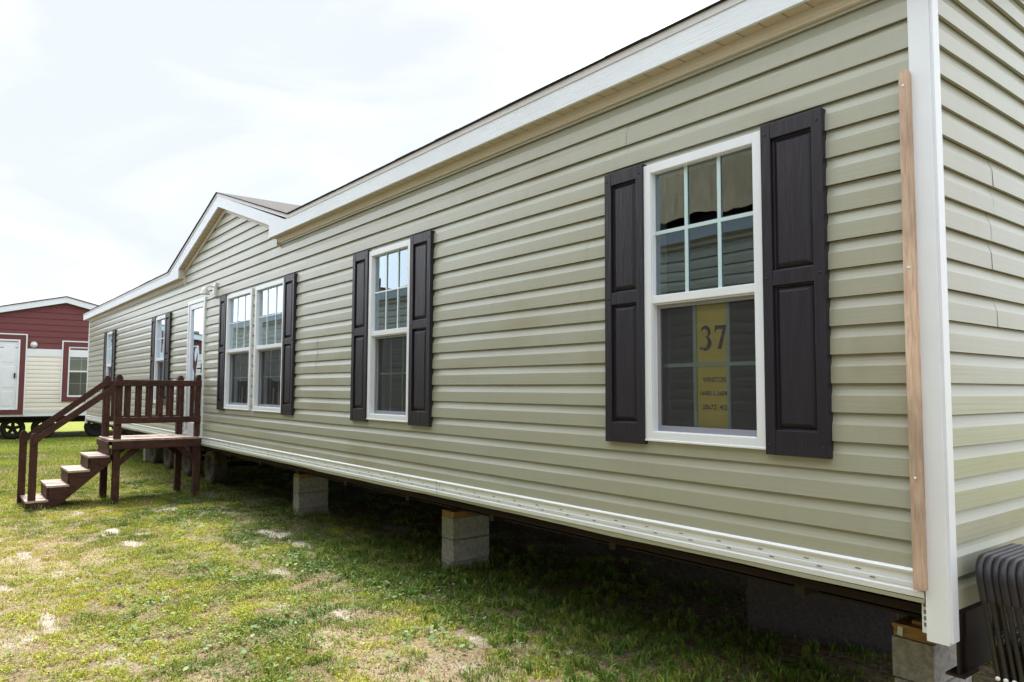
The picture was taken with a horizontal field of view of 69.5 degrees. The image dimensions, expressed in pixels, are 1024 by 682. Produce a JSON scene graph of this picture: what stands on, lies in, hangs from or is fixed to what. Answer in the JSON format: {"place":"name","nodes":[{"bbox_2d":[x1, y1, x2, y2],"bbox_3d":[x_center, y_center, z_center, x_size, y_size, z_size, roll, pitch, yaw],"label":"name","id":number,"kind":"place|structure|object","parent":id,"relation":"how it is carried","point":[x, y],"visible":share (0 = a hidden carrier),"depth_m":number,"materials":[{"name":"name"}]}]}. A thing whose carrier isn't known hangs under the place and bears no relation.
{"place":"outdoors","nodes":[
{"label":"outdoors","id":0,"kind":"place"},
{"bbox_2d":[0,436,286,489],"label":"lawn","id":1,"kind":"structure","parent":0,"point":[9,447],"depth_m":15.56,"materials":[{"name":"green plant"}]},
{"bbox_2d":[143,448,148,455],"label":"concrete block","id":2,"kind":"structure","parent":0,"point":[145,451],"depth_m":16.01,"materials":[{"name":"grey concrete"}]},
{"bbox_2d":[6,471,511,573],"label":"long grass","id":3,"kind":"structure","parent":0,"point":[305,513],"depth_m":9.26,"materials":[{"name":"green plant"}]},
{"bbox_2d":[0,0,718,305],"label":"sky","id":4,"kind":"structure","parent":0,"point":[121,121],"materials":[{"name":"white"}]},
{"bbox_2d":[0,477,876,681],"bbox_3d":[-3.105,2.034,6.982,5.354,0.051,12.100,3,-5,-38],"label":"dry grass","id":5,"kind":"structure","parent":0,"point":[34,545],"depth_m":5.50,"materials":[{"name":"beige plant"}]},
{"bbox_2d":[0,422,1023,681],"bbox_3d":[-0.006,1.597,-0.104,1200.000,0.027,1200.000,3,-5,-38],"label":"ground","id":6,"kind":"structure","parent":0,"point":[708,610],"depth_m":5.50,"materials":[{"name":"green plant"}]},
{"bbox_2d":[0,296,133,438],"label":"red home","id":7,"kind":"object","parent":6,"relation":"on","point":[43,357],"visible":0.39,"depth_m":22.89,"materials":[{"name":"beige plastic"}]},
{"bbox_2d":[0,339,20,409],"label":"door","id":8,"kind":"structure","parent":7,"relation":"in","point":[9,362],"depth_m":22.33,"materials":[{"name":"white plastic"}]},
{"bbox_2d":[67,347,87,396],"bbox_3d":[-13.609,0.997,23.630,1.078,1.596,0.104,3,-5,-38],"label":"window","id":9,"kind":"structure","parent":7,"relation":"in","point":[81,359],"depth_m":23.40,"materials":[{"name":"white plastic"}]},
{"bbox_2d":[17,375,201,510],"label":"porch steps","id":10,"kind":"structure","parent":6,"relation":"on","point":[69,483],"depth_m":10.35,"materials":[{"name":"brown wood"}]},
{"bbox_2d":[293,506,327,515],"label":"concrete block","id":11,"kind":"structure","parent":6,"relation":"on","point":[300,511],"depth_m":9.36,"materials":[{"name":"grey concrete"}]},
{"bbox_2d":[293,491,327,508],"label":"concrete block","id":12,"kind":"structure","parent":11,"relation":"on","point":[310,499],"depth_m":9.36,"materials":[{"name":"grey concrete"}]},
{"bbox_2d":[293,477,327,492],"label":"concrete block","id":13,"kind":"structure","parent":12,"relation":"on","point":[308,484],"depth_m":9.36,"materials":[{"name":"grey concrete"}]},
{"bbox_2d":[294,473,316,477],"bbox_3d":[-2.570,1.712,9.460,0.390,0.038,0.190,3,-5,-38],"label":"wood shim","id":14,"kind":"object","parent":13,"relation":"on","point":[300,475],"visible":0.49,"depth_m":9.32,"materials":[{"name":"brown wood"}]},
{"bbox_2d":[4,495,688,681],"bbox_3d":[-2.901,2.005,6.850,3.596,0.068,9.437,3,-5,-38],"label":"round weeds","id":15,"kind":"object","parent":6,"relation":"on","point":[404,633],"visible":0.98,"depth_m":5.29,"materials":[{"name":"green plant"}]},
{"bbox_2d":[442,557,488,568],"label":"concrete block","id":16,"kind":"structure","parent":6,"relation":"on","point":[447,562],"depth_m":6.60,"materials":[{"name":"grey concrete"}]},
{"bbox_2d":[442,535,488,561],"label":"concrete block","id":17,"kind":"structure","parent":16,"relation":"on","point":[456,550],"depth_m":6.60,"materials":[{"name":"grey concrete"}]},
{"bbox_2d":[442,515,488,539],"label":"concrete block","id":18,"kind":"structure","parent":17,"relation":"on","point":[464,527],"depth_m":6.61,"materials":[{"name":"grey concrete"}]},
{"bbox_2d":[442,508,478,517],"bbox_3d":[-0.418,1.550,6.704,0.390,0.053,0.190,3,-5,-38],"label":"wood shim","id":19,"kind":"object","parent":18,"relation":"on","point":[453,513],"visible":0.51,"depth_m":6.58,"materials":[{"name":"brown wood"}]},
{"bbox_2d":[0,482,993,681],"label":"ground weeds","id":20,"kind":"object","parent":6,"relation":"on","point":[196,633],"visible":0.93,"depth_m":5.31,"materials":[{"name":"green plant"}]},
{"bbox_2d":[83,0,1023,679],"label":"mobile home","id":21,"kind":"object","parent":6,"relation":"on","point":[493,316],"visible":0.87,"depth_m":4.10,"materials":[{"name":"beige plastic"}]},
{"bbox_2d":[106,332,117,376],"bbox_3d":[-9.134,0.568,16.852,0.140,1.543,0.698,3,-5,-38],"label":"window","id":22,"kind":"structure","parent":21,"relation":"in","point":[109,335],"depth_m":17.05,"materials":[{"name":"white glass"}]},
{"bbox_2d":[153,315,172,402],"bbox_3d":[-6.176,0.335,13.076,0.140,1.543,0.743,3,-5,-38],"label":"window","id":23,"kind":"structure","parent":21,"relation":"in","point":[160,321],"depth_m":13.28,"materials":[{"name":"white glass"}]},
{"bbox_2d":[183,297,211,437],"bbox_3d":[-4.796,0.405,11.300,0.200,2.087,0.950,3,-5,-38],"label":"storm door","id":24,"kind":"structure","parent":21,"relation":"in","point":[197,309],"depth_m":11.37,"materials":[{"name":"white plastic"}]},
{"bbox_2d":[223,288,254,410],"bbox_3d":[-3.554,0.128,9.726,0.140,1.543,1.021,3,-5,-38],"label":"window","id":25,"kind":"structure","parent":21,"relation":"in","point":[239,313],"depth_m":9.83,"materials":[{"name":"white plastic"}]},
{"bbox_2d":[252,278,283,412],"bbox_3d":[-2.861,0.073,8.842,0.140,1.543,0.982,3,-5,-38],"label":"window","id":26,"kind":"structure","parent":21,"relation":"in","point":[268,326],"depth_m":8.98,"materials":[{"name":"white plastic"}]},
{"bbox_2d":[366,239,409,422],"bbox_3d":[-1.037,-0.071,6.512,0.140,1.543,0.764,3,-5,-38],"label":"window","id":27,"kind":"structure","parent":21,"relation":"in","point":[377,334],"depth_m":6.72,"materials":[{"name":"white plastic"}]},
{"bbox_2d":[644,131,765,449],"bbox_3d":[1.025,-0.234,3.878,0.140,1.543,0.763,3,-5,-38],"label":"window","id":28,"kind":"structure","parent":21,"relation":"in","point":[657,300],"depth_m":3.95,"materials":[{"name":"white plastic"}]},
{"bbox_2d":[696,302,731,428],"bbox_3d":[1.056,0.130,3.872,0.004,0.674,0.211,3,-5,-38],"label":"paper sign","id":29,"kind":"object","parent":28,"relation":"attached to","point":[711,380],"visible":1,"depth_m":3.88,"materials":[{"name":"yellow paper"}]},
{"bbox_2d":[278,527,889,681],"bbox_3d":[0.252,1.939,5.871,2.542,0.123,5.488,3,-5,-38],"label":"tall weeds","id":30,"kind":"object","parent":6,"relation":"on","point":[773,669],"visible":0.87,"depth_m":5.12,"materials":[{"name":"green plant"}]},
{"bbox_2d":[745,577,897,654],"bbox_3d":[1.956,1.734,4.704,0.905,0.365,0.060,-2,-4,30],"label":"charcoal panel","id":31,"kind":"object","parent":6,"relation":"on","point":[786,612],"visible":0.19,"depth_m":4.69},
{"bbox_2d":[975,543,1023,681],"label":"folding chair","id":32,"kind":"object","parent":6,"relation":"on","point":[984,600],"visible":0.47,"depth_m":2.83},
{"bbox_2d":[983,544,1023,681],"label":"folding chair","id":33,"kind":"object","parent":6,"relation":"on","point":[991,599],"visible":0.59,"depth_m":2.81,"materials":[{"name":"plastic"}]},
{"bbox_2d":[991,547,1023,681],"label":"folding chair","id":34,"kind":"object","parent":6,"relation":"on","point":[1003,616],"visible":0.53,"depth_m":2.79,"materials":[{"name":"metal"}]},
{"bbox_2d":[999,550,1023,681],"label":"folding chair","id":35,"kind":"object","parent":6,"relation":"on","point":[1003,583],"visible":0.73,"depth_m":2.77,"materials":[{"name":"metal"}]},
{"bbox_2d":[1007,554,1023,658],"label":"folding chair","id":36,"kind":"object","parent":6,"relation":"on","point":[1011,580],"visible":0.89,"depth_m":2.76,"materials":[{"name":"metal"}]},
{"bbox_2d":[1016,559,1023,612],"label":"folding chair","id":37,"kind":"object","parent":6,"relation":"on","point":[1020,576],"visible":1,"depth_m":2.75,"materials":[{"name":"metal"}]},
{"bbox_3d":[2.041,1.889,3.537,0.392,0.186,0.190,3,-5,-39],"label":"concrete block","id":38,"kind":"object","parent":6,"relation":"on","visible":0},
{"bbox_2d":[895,676,971,681],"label":"concrete block","id":39,"kind":"structure","parent":38,"relation":"on","point":[953,679],"depth_m":3.50,"materials":[{"name":"grey concrete"}]},
{"bbox_2d":[892,635,956,681],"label":"concrete block","id":40,"kind":"structure","parent":39,"relation":"on","point":[915,660],"depth_m":3.45,"materials":[{"name":"grey concrete"}]},
{"bbox_2d":[894,626,937,644],"bbox_3d":[2.036,1.388,3.575,0.390,0.040,0.190,3,-5,-38],"label":"wood shim","id":41,"kind":"object","parent":40,"relation":"on","point":[917,636],"visible":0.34,"depth_m":3.45,"materials":[{"name":"brown wood"}]},
{"bbox_2d":[892,615,926,635],"bbox_3d":[2.031,1.375,3.571,0.394,0.054,0.200,3,-5,-38],"label":"wood shim","id":42,"kind":"object","parent":41,"relation":"on","point":[901,624],"visible":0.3,"depth_m":3.50,"materials":[{"name":"brown wood"}]},
{"bbox_2d":[912,618,921,625],"bbox_3d":[2.092,1.338,3.564,0.390,0.018,0.140,3,-5,-38],"label":"wood shim","id":43,"kind":"object","parent":42,"relation":"on","point":[917,621],"visible":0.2,"depth_m":3.49,"materials":[{"name":"brown wood"}]}
]}

